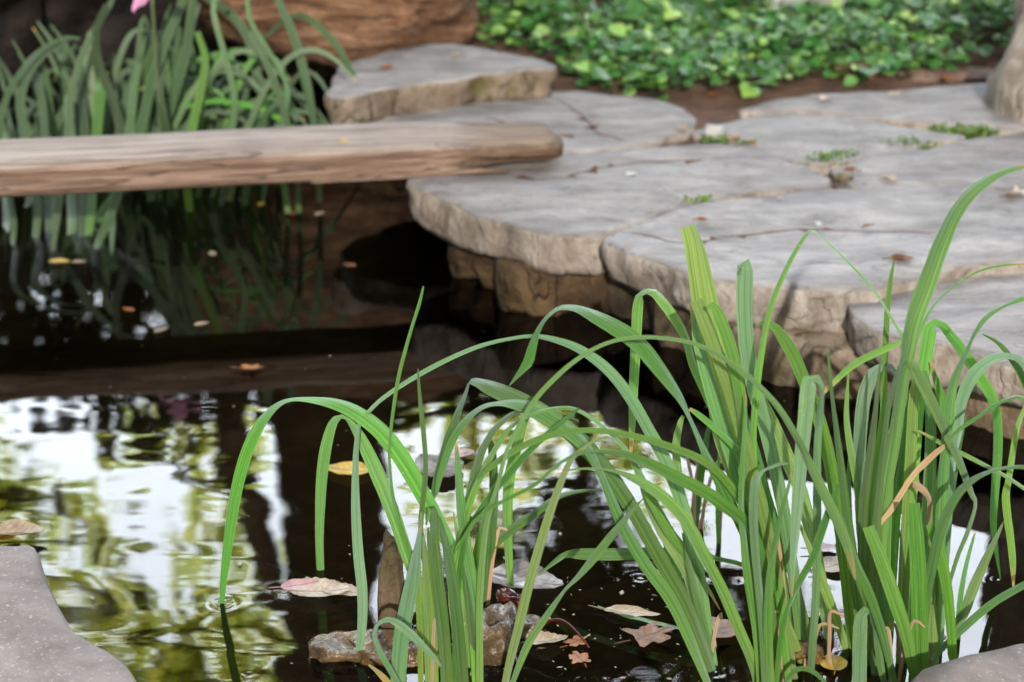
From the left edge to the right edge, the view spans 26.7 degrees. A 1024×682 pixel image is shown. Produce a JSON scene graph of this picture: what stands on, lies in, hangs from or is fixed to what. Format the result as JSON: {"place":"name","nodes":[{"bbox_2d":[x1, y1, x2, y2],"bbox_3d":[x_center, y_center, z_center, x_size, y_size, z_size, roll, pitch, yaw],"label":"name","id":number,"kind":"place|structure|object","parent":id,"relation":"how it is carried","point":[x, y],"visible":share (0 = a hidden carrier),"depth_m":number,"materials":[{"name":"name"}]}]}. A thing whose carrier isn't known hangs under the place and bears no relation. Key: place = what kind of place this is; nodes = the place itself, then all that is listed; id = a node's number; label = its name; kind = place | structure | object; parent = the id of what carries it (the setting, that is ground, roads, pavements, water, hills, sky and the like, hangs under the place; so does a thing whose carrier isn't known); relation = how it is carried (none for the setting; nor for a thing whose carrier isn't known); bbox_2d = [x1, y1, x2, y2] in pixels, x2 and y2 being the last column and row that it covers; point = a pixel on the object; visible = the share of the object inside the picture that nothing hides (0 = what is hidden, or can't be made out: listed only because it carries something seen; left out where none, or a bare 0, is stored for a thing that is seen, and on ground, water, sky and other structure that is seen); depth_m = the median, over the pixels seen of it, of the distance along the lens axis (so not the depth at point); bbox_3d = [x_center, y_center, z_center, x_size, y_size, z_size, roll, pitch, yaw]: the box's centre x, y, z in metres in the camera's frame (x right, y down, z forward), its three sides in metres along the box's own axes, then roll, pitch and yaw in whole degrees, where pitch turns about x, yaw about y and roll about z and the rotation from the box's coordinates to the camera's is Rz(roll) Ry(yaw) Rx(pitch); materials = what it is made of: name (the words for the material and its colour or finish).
{"place":"outdoors","nodes":[
{"label":"outdoors","id":0,"kind":"place"},
{"bbox_2d":[0,0,1023,681],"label":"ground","id":1,"kind":"structure","parent":0,"point":[116,420],"depth_m":4.62,"materials":[{"name":"black liquid"}]},
{"bbox_2d":[0,0,57,128],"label":"dark rock","id":2,"kind":"object","parent":1,"relation":"on","point":[19,19],"visible":0.31,"depth_m":6.21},
{"bbox_2d":[42,0,150,87],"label":"dark rock","id":3,"kind":"object","parent":1,"relation":"on","point":[77,18],"visible":0.17,"depth_m":6.34,"materials":[{"name":"black stone"}]},
{"bbox_2d":[0,0,394,284],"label":"iris clump","id":4,"kind":"object","parent":1,"relation":"on","point":[144,105],"visible":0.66,"depth_m":5.23,"materials":[{"name":"green plant"}]},
{"bbox_2d":[145,0,262,89],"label":"dark rock","id":5,"kind":"object","parent":1,"relation":"on","point":[161,9],"visible":0.07,"depth_m":6.38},
{"bbox_2d":[184,0,480,68],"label":"boulder","id":6,"kind":"object","parent":1,"relation":"on","point":[360,29],"visible":0.72,"depth_m":5.76,"materials":[{"name":"brown stone"}]},
{"bbox_2d":[442,243,609,349],"bbox_3d":[0.046,-0.154,4.779,0.419,0.242,0.567,0,22,0],"label":"rock","id":7,"kind":"object","parent":1,"relation":"on","point":[522,298],"visible":0.4,"depth_m":4.55,"materials":[{"name":"brown stone"}]},
{"bbox_2d":[368,91,696,153],"bbox_3d":[0.019,-0.491,5.181,0.834,0.089,0.575,-13,25,-29],"label":"flagstone","id":8,"kind":"object","parent":1,"relation":"on","point":[567,117],"visible":0.48,"depth_m":5.20,"materials":[{"name":"stone"}]},
{"bbox_2d":[324,44,557,124],"bbox_3d":[-0.236,-0.646,5.386,0.618,0.097,0.383,-11,25,-26],"label":"flagstone","id":9,"kind":"object","parent":8,"relation":"on","point":[422,78],"visible":0.94,"depth_m":5.30,"materials":[{"name":"stone"}]},
{"bbox_2d":[378,65,395,68],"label":"fallen leaf","id":10,"kind":"object","parent":9,"relation":"on","point":[386,66],"visible":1,"depth_m":5.33,"materials":[{"name":"orange plant"}]},
{"bbox_2d":[677,125,687,129],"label":"fallen leaf","id":11,"kind":"object","parent":8,"relation":"on","point":[683,127],"visible":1,"depth_m":5.11,"materials":[{"name":"beige plant"}]},
{"bbox_2d":[406,144,831,274],"bbox_3d":[0.222,-0.318,4.787,0.828,0.113,0.601,-14,26,-31],"label":"flagstone","id":12,"kind":"object","parent":1,"relation":"on","point":[520,210],"visible":0.84,"depth_m":4.66,"materials":[{"name":"stone"}]},
{"bbox_2d":[0,122,563,196],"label":"wooden beam","id":13,"kind":"structure","parent":12,"relation":"on","point":[313,154],"depth_m":4.71,"materials":[{"name":"brown wood"}]},
{"bbox_2d":[624,172,636,175],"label":"fallen leaf","id":14,"kind":"object","parent":12,"relation":"on","point":[630,173],"visible":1,"depth_m":4.76,"materials":[{"name":"white plant"}]},
{"bbox_2d":[675,194,713,203],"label":"weed","id":15,"kind":"object","parent":12,"relation":"on","point":[703,198],"visible":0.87,"depth_m":4.61,"materials":[{"name":"green plant"}]},
{"bbox_2d":[376,27,1021,407],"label":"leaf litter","id":16,"kind":"object","parent":1,"relation":"on","point":[462,368],"visible":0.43,"depth_m":5.11,"materials":[{"name":"brown plant"}]},
{"bbox_2d":[696,133,729,144],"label":"weed","id":17,"kind":"object","parent":1,"relation":"on","point":[718,139],"visible":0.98,"depth_m":5.04,"materials":[{"name":"green plant"}]},
{"bbox_2d":[706,92,719,95],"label":"fallen leaf","id":18,"kind":"object","parent":1,"relation":"on","point":[713,93],"visible":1,"depth_m":5.46,"materials":[{"name":"brown plant"}]},
{"bbox_2d":[476,0,1015,99],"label":"ground cover","id":19,"kind":"object","parent":1,"relation":"on","point":[776,30],"visible":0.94,"depth_m":5.73,"materials":[{"name":"green plant"}]},
{"bbox_2d":[764,0,846,20],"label":"stone","id":20,"kind":"object","parent":19,"relation":"on","point":[784,3],"visible":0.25,"depth_m":6.01,"materials":[{"name":"white stone"}]},
{"bbox_2d":[600,185,1023,332],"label":"flagstone","id":21,"kind":"object","parent":1,"relation":"on","point":[824,284],"visible":0.84,"depth_m":4.35,"materials":[{"name":"stone"}]},
{"bbox_2d":[692,217,708,219],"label":"fallen leaf","id":22,"kind":"object","parent":21,"relation":"on","point":[701,218],"visible":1,"depth_m":4.47,"materials":[{"name":"brown plant"}]},
{"bbox_2d":[861,223,873,227],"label":"fallen leaf","id":23,"kind":"object","parent":21,"relation":"on","point":[867,225],"visible":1,"depth_m":4.44,"materials":[{"name":"beige plant"}]},
{"bbox_2d":[881,254,913,259],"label":"fallen leaf","id":24,"kind":"object","parent":21,"relation":"on","point":[898,257],"visible":1,"depth_m":4.25,"materials":[{"name":"brown plant"}]},
{"bbox_2d":[998,193,1017,196],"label":"fallen leaf","id":25,"kind":"object","parent":21,"relation":"on","point":[1008,195],"visible":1,"depth_m":4.62,"materials":[{"name":"brown plant"}]},
{"bbox_2d":[1001,185,1023,193],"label":"fallen leaf","id":26,"kind":"object","parent":21,"relation":"on","point":[1016,190],"visible":1,"depth_m":4.65,"materials":[{"name":"beige plant"}]},
{"bbox_2d":[729,324,910,446],"bbox_3d":[0.602,0.027,4.340,0.388,0.236,0.537,0,22,0],"label":"rock","id":27,"kind":"object","parent":1,"relation":"on","point":[779,382],"visible":0.21,"depth_m":4.14,"materials":[{"name":"brown stone"}]},
{"bbox_2d":[690,114,966,174],"bbox_3d":[0.738,-0.469,5.100,0.535,0.062,0.424,-13,25,-28],"label":"flagstone","id":28,"kind":"object","parent":1,"relation":"on","point":[824,134],"visible":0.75,"depth_m":5.06,"materials":[{"name":"stone"}]},
{"bbox_2d":[704,124,723,136],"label":"pebble","id":29,"kind":"object","parent":28,"relation":"on","point":[712,130],"visible":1,"depth_m":5.06,"materials":[{"name":"white stone"}]},
{"bbox_2d":[725,132,740,142],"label":"pebble","id":30,"kind":"object","parent":28,"relation":"on","point":[730,136],"visible":1,"depth_m":5.02,"materials":[{"name":"beige stone"}]},
{"bbox_2d":[734,137,758,146],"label":"weed","id":31,"kind":"object","parent":28,"relation":"on","point":[744,141],"visible":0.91,"depth_m":5.01,"materials":[{"name":"green plant"}]},
{"bbox_2d":[798,150,849,166],"bbox_3d":[0.707,-0.412,4.890,0.121,0.028,0.053,0,22,0],"label":"weed","id":32,"kind":"object","parent":28,"relation":"on","point":[828,156],"visible":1,"depth_m":4.89,"materials":[{"name":"green plant"}]},
{"bbox_2d":[878,135,940,149],"bbox_3d":[0.921,-0.462,5.015,0.163,0.028,0.072,0,22,0],"label":"weed","id":33,"kind":"object","parent":28,"relation":"on","point":[906,139],"visible":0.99,"depth_m":5.01,"materials":[{"name":"green plant"}]},
{"bbox_2d":[819,148,865,156],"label":"weed","id":34,"kind":"object","parent":1,"relation":"on","point":[842,151],"visible":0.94,"depth_m":4.93,"materials":[{"name":"green plant"}]},
{"bbox_2d":[738,83,1023,135],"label":"flagstone","id":35,"kind":"object","parent":1,"relation":"on","point":[917,108],"visible":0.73,"depth_m":5.28,"materials":[{"name":"stone"}]},
{"bbox_2d":[819,95,830,99],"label":"fallen leaf","id":36,"kind":"object","parent":35,"relation":"on","point":[822,97],"visible":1,"depth_m":5.34,"materials":[{"name":"white plant"}]},
{"bbox_2d":[886,90,906,94],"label":"fallen leaf","id":37,"kind":"object","parent":35,"relation":"on","point":[893,93],"visible":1,"depth_m":5.38,"materials":[{"name":"beige plant"}]},
{"bbox_2d":[831,132,1023,190],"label":"flagstone","id":38,"kind":"object","parent":1,"relation":"on","point":[969,161],"visible":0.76,"depth_m":4.84,"materials":[{"name":"stone"}]},
{"bbox_2d":[832,172,853,180],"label":"pebble","id":39,"kind":"object","parent":38,"relation":"on","point":[842,176],"visible":1,"depth_m":4.75,"materials":[{"name":"beige stone"}]},
{"bbox_2d":[840,166,861,171],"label":"fallen leaf","id":40,"kind":"object","parent":38,"relation":"on","point":[850,168],"visible":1,"depth_m":4.80,"materials":[{"name":"brown plant"}]},
{"bbox_2d":[880,174,897,182],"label":"fallen leaf","id":41,"kind":"object","parent":38,"relation":"on","point":[892,177],"visible":1,"depth_m":4.74,"materials":[{"name":"beige plant"}]},
{"bbox_2d":[841,273,1023,406],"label":"flagstone","id":42,"kind":"object","parent":1,"relation":"on","point":[963,308],"visible":0.55,"depth_m":4.02,"materials":[{"name":"stone"}]},
{"bbox_2d":[939,76,951,80],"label":"fallen leaf","id":43,"kind":"object","parent":1,"relation":"on","point":[945,77],"visible":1,"depth_m":5.57,"materials":[{"name":"brown plant"}]},
{"bbox_2d":[906,67,993,81],"bbox_3d":[1.161,-0.682,5.653,0.297,0.061,0.106,0,22,0],"label":"stone","id":44,"kind":"object","parent":1,"relation":"on","point":[970,74],"visible":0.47,"depth_m":5.62,"materials":[{"name":"brown stone"}]},
{"bbox_2d":[923,122,993,138],"bbox_3d":[1.058,-0.500,5.107,0.173,0.029,0.078,0,22,0],"label":"weed","id":45,"kind":"object","parent":1,"relation":"on","point":[948,130],"visible":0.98,"depth_m":5.11,"materials":[{"name":"green plant"}]},
{"bbox_2d":[923,387,1023,486],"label":"rock","id":46,"kind":"object","parent":1,"relation":"on","point":[977,442],"visible":0.09,"depth_m":4.00,"materials":[{"name":"brown stone"}]},
{"bbox_2d":[959,121,1000,135],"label":"weed","id":47,"kind":"object","parent":1,"relation":"on","point":[986,129],"visible":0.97,"depth_m":5.12,"materials":[{"name":"green plant"}]},
{"bbox_2d":[983,0,1023,122],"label":"tree","id":48,"kind":"object","parent":1,"relation":"on","point":[1004,94],"visible":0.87,"depth_m":5.19,"materials":[{"name":"brown plant"}]},
{"bbox_2d":[831,55,890,79],"bbox_3d":[0.911,-0.715,5.639,0.156,0.055,0.086,0,22,0],"label":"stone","id":49,"kind":"object","parent":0,"point":[851,71],"visible":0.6,"depth_m":5.61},
{"bbox_2d":[918,334,1023,585],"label":"iris clump","id":50,"kind":"object","parent":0,"point":[1008,475],"visible":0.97,"depth_m":3.12,"materials":[{"name":"green plant"}]},
{"label":"water","id":51,"kind":"structure","parent":0,"visible":0},
{"bbox_2d":[0,530,19,540],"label":"fallen leaf","id":52,"kind":"object","parent":51,"relation":"on","point":[4,537],"visible":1,"depth_m":3.57,"materials":[{"name":"yellow plant"}]},
{"bbox_2d":[0,519,45,534],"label":"fallen leaf","id":53,"kind":"object","parent":52,"relation":"on","point":[11,527],"visible":1,"depth_m":3.59,"materials":[{"name":"beige plant"}]},
{"bbox_2d":[49,258,69,262],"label":"fallen leaf","id":54,"kind":"object","parent":51,"relation":"on","point":[59,260],"visible":1,"depth_m":4.83,"materials":[{"name":"yellow plant"}]},
{"bbox_2d":[0,545,135,681],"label":"rock","id":55,"kind":"object","parent":51,"relation":"in","point":[41,640],"visible":1,"depth_m":3.03,"materials":[{"name":"grey stone"}]},
{"bbox_2d":[71,260,84,262],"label":"fallen leaf","id":56,"kind":"object","parent":51,"relation":"on","point":[76,261],"visible":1,"depth_m":4.83,"materials":[{"name":"beige plant"}]},
{"bbox_2d":[123,307,133,310],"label":"fallen leaf","id":57,"kind":"object","parent":51,"relation":"on","point":[128,309],"visible":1,"depth_m":4.55,"materials":[{"name":"orange plant"}]},
{"bbox_2d":[154,327,166,331],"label":"fallen leaf","id":58,"kind":"object","parent":51,"relation":"on","point":[160,329],"visible":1,"depth_m":4.45,"materials":[{"name":"beige plant"}]},
{"bbox_2d":[194,321,208,325],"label":"fallen leaf","id":59,"kind":"object","parent":51,"relation":"on","point":[199,323],"visible":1,"depth_m":4.48,"materials":[{"name":"beige plant"}]},
{"bbox_2d":[208,251,215,255],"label":"fallen leaf","id":60,"kind":"object","parent":51,"relation":"on","point":[212,253],"visible":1,"depth_m":4.88,"materials":[{"name":"beige plant"}]},
{"bbox_2d":[230,364,260,368],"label":"fallen leaf","id":61,"kind":"object","parent":51,"relation":"on","point":[248,366],"visible":1,"depth_m":4.26,"materials":[{"name":"orange plant"}]},
{"bbox_2d":[259,54,336,85],"bbox_3d":[-0.617,-0.872,6.272,0.286,0.222,0.312,0,22,0],"label":"dark rock","id":62,"kind":"object","parent":51,"relation":"on","point":[325,74],"visible":0.06,"depth_m":6.18,"materials":[{"name":"black stone"}]},
{"bbox_2d":[274,577,350,596],"bbox_3d":[-0.312,0.392,3.406,0.110,0.011,0.070,-13,25,-28],"label":"fallen leaf","id":63,"kind":"object","parent":51,"relation":"on","point":[333,586],"visible":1,"depth_m":3.41,"materials":[{"name":"beige plant"}]},
{"bbox_2d":[269,578,318,589],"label":"fallen leaf","id":64,"kind":"object","parent":63,"relation":"on","point":[291,584],"visible":1,"depth_m":3.41,"materials":[{"name":"pink plant"}]},
{"bbox_2d":[267,563,376,606],"bbox_3d":[-0.285,0.398,3.445,0.294,0.003,0.016,17,27,36],"label":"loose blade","id":65,"kind":"object","parent":51,"relation":"on","point":[302,575],"visible":0.57,"depth_m":3.49,"materials":[{"name":"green plant"}]},
{"bbox_2d":[291,607,377,619],"bbox_3d":[-0.246,0.424,3.372,0.202,0.005,0.013,-7,23,-17],"label":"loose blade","id":66,"kind":"object","parent":51,"relation":"in","point":[351,611],"visible":0.64,"depth_m":3.36,"materials":[{"name":"green plant"}]},
{"bbox_2d":[321,581,356,595],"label":"fallen leaf","id":67,"kind":"object","parent":51,"relation":"on","point":[352,591],"visible":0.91,"depth_m":3.41,"materials":[{"name":"beige plant"}]},
{"bbox_2d":[308,630,375,681],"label":"wet stone","id":68,"kind":"object","parent":51,"relation":"in","point":[333,657],"visible":0.77,"depth_m":3.23,"materials":[{"name":"grey stone"}]},
{"bbox_2d":[328,461,367,474],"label":"fallen leaf","id":69,"kind":"object","parent":51,"relation":"on","point":[342,468],"visible":0.7,"depth_m":3.83,"materials":[{"name":"yellow plant"}]},
{"bbox_2d":[343,263,355,266],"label":"fallen leaf","id":70,"kind":"object","parent":51,"relation":"on","point":[350,264],"visible":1,"depth_m":4.81,"materials":[{"name":"brown plant"}]},
{"bbox_2d":[377,530,403,628],"bbox_3d":[-0.184,0.425,3.307,0.041,0.295,0.039,0,22,0],"label":"upright stone","id":71,"kind":"object","parent":51,"relation":"in","point":[390,582],"visible":0.45,"depth_m":3.27,"materials":[{"name":"brown stone"}]},
{"bbox_2d":[348,629,451,681],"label":"wet stone","id":72,"kind":"object","parent":51,"relation":"in","point":[370,656],"visible":0.41,"depth_m":3.22,"materials":[{"name":"brown stone"}]},
{"bbox_2d":[414,454,463,476],"bbox_3d":[-0.134,0.223,3.821,0.093,0.009,0.091,8,23,19],"label":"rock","id":73,"kind":"object","parent":51,"relation":"on","point":[432,464],"visible":0.46,"depth_m":3.83,"materials":[{"name":"grey stone"}]},
{"bbox_2d":[437,448,474,457],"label":"fallen leaf","id":74,"kind":"object","parent":51,"relation":"on","point":[464,452],"visible":0.56,"depth_m":3.89,"materials":[{"name":"pink plant"}]},
{"bbox_2d":[1,317,943,681],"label":"floating debris","id":75,"kind":"object","parent":51,"relation":"on","point":[239,563],"visible":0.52,"depth_m":3.36,"materials":[{"name":"beige plant"}]},
{"bbox_2d":[483,601,521,681],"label":"wet stone","id":76,"kind":"object","parent":51,"relation":"in","point":[499,619],"visible":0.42,"depth_m":3.21,"materials":[{"name":"brown stone"}]},
{"bbox_2d":[496,587,529,613],"bbox_3d":[0.000,0.419,3.342,0.058,0.074,0.045,0,22,0],"label":"bark lump","id":77,"kind":"object","parent":51,"relation":"on","point":[504,595],"visible":0.37,"depth_m":3.32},
{"bbox_2d":[492,559,563,588],"bbox_3d":[0.006,0.375,3.438,0.153,0.015,0.090,0,22,0],"label":"fallen leaf","id":78,"kind":"object","parent":51,"relation":"on","point":[545,580],"visible":0.64,"depth_m":3.44,"materials":[{"name":"white plant"}]},
{"bbox_2d":[520,614,539,641],"bbox_3d":[0.020,0.443,3.298,0.053,0.040,0.042,0,22,0],"label":"bark lump","id":79,"kind":"object","parent":51,"relation":"on","point":[531,621],"visible":0.35,"depth_m":3.29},
{"bbox_2d":[220,286,855,681],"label":"iris clump","id":80,"kind":"object","parent":51,"relation":"in","point":[468,578],"visible":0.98,"depth_m":3.10,"materials":[{"name":"green plant"}]},
{"bbox_2d":[351,334,726,681],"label":"iris clump","id":81,"kind":"object","parent":51,"relation":"in","point":[689,608],"visible":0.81,"depth_m":3.15,"materials":[{"name":"green plant"}]},
{"bbox_2d":[519,630,567,644],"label":"fallen leaf","id":82,"kind":"object","parent":51,"relation":"on","point":[542,637],"visible":0.88,"depth_m":3.27,"materials":[{"name":"beige plant"}]},
{"bbox_2d":[544,618,589,647],"bbox_3d":[0.085,0.442,3.290,0.100,0.021,0.018,18,28,38],"label":"twig","id":83,"kind":"object","parent":51,"relation":"on","point":[567,624],"visible":0.88,"depth_m":3.29,"materials":[{"name":"red wood"}]},
{"bbox_2d":[559,635,587,647],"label":"fallen leaf","id":84,"kind":"object","parent":51,"relation":"on","point":[576,640],"visible":1,"depth_m":3.27,"materials":[{"name":"orange plant"}]},
{"bbox_2d":[569,651,590,667],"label":"fallen leaf","id":85,"kind":"object","parent":51,"relation":"on","point":[576,656],"visible":1,"depth_m":3.22,"materials":[{"name":"orange plant"}]},
{"bbox_2d":[588,605,659,615],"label":"fallen leaf","id":86,"kind":"object","parent":51,"relation":"on","point":[632,610],"visible":1,"depth_m":3.35,"materials":[{"name":"beige plant"}]},
{"bbox_2d":[597,632,666,681],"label":"grass blade","id":87,"kind":"object","parent":51,"relation":"in","point":[650,663],"visible":0.99,"depth_m":3.28,"materials":[{"name":"green plant"}]},
{"bbox_2d":[597,605,677,628],"bbox_3d":[0.214,0.432,3.321,0.188,0.004,0.017,11,24,24],"label":"loose blade","id":88,"kind":"object","parent":51,"relation":"on","point":[645,620],"visible":0.64,"depth_m":3.32,"materials":[{"name":"green plant"}]},
{"bbox_2d":[614,622,674,646],"bbox_3d":[0.204,0.447,3.281,0.079,0.004,0.084,6,23,15],"label":"fallen leaf","id":89,"kind":"object","parent":51,"relation":"on","point":[646,635],"visible":1,"depth_m":3.29,"materials":[{"name":"brown plant"}]},
{"bbox_2d":[604,275,707,410],"bbox_3d":[0.318,-0.059,4.545,0.229,0.230,0.662,-11,24,-25],"label":"rock","id":90,"kind":"object","parent":51,"relation":"in","point":[619,300],"visible":0.23,"depth_m":4.41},
{"bbox_2d":[453,223,902,681],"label":"iris clump","id":91,"kind":"object","parent":51,"relation":"in","point":[781,624],"visible":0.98,"depth_m":3.03,"materials":[{"name":"green plant"}]},
{"bbox_2d":[656,645,730,655],"bbox_3d":[0.277,0.472,3.282,0.117,0.004,0.035,0,22,0],"label":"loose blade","id":92,"kind":"object","parent":51,"relation":"in","point":[683,652],"visible":0.67,"depth_m":3.28,"materials":[{"name":"green plant"}]},
{"bbox_2d":[712,619,734,637],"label":"fallen leaf","id":93,"kind":"object","parent":51,"relation":"on","point":[725,629],"visible":0.42,"depth_m":3.30,"materials":[{"name":"beige plant"}]},
{"bbox_2d":[794,640,833,675],"bbox_3d":[0.422,0.471,3.239,0.114,0.048,0.078,0,22,0],"label":"leaf","id":94,"kind":"object","parent":51,"relation":"on","point":[820,654],"visible":0.3,"depth_m":3.21,"materials":[{"name":"brown plant"}]},
{"bbox_2d":[801,542,834,550],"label":"fallen leaf","id":95,"kind":"object","parent":51,"relation":"on","point":[825,546],"visible":0.56,"depth_m":3.55,"materials":[{"name":"pink plant"}]},
{"bbox_2d":[810,556,838,571],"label":"fallen leaf","id":96,"kind":"object","parent":51,"relation":"on","point":[831,564],"visible":0.46,"depth_m":3.49,"materials":[{"name":"beige plant"}]},
{"bbox_2d":[831,627,833,651],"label":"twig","id":97,"kind":"object","parent":51,"relation":"on","point":[832,638],"visible":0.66,"depth_m":3.23,"materials":[{"name":"brown wood"}]},
{"bbox_2d":[819,655,846,674],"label":"fallen leaf","id":98,"kind":"object","parent":51,"relation":"on","point":[838,662],"visible":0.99,"depth_m":3.20,"materials":[{"name":"yellow plant"}]},
{"bbox_2d":[757,165,1023,681],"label":"iris clump","id":99,"kind":"object","parent":51,"relation":"in","point":[916,603],"visible":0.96,"depth_m":3.11,"materials":[{"name":"green plant"}]},
{"bbox_2d":[911,644,1023,681],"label":"rock","id":100,"kind":"object","parent":51,"relation":"in","point":[1005,664],"visible":1,"depth_m":2.96,"materials":[{"name":"grey stone"}]}
]}

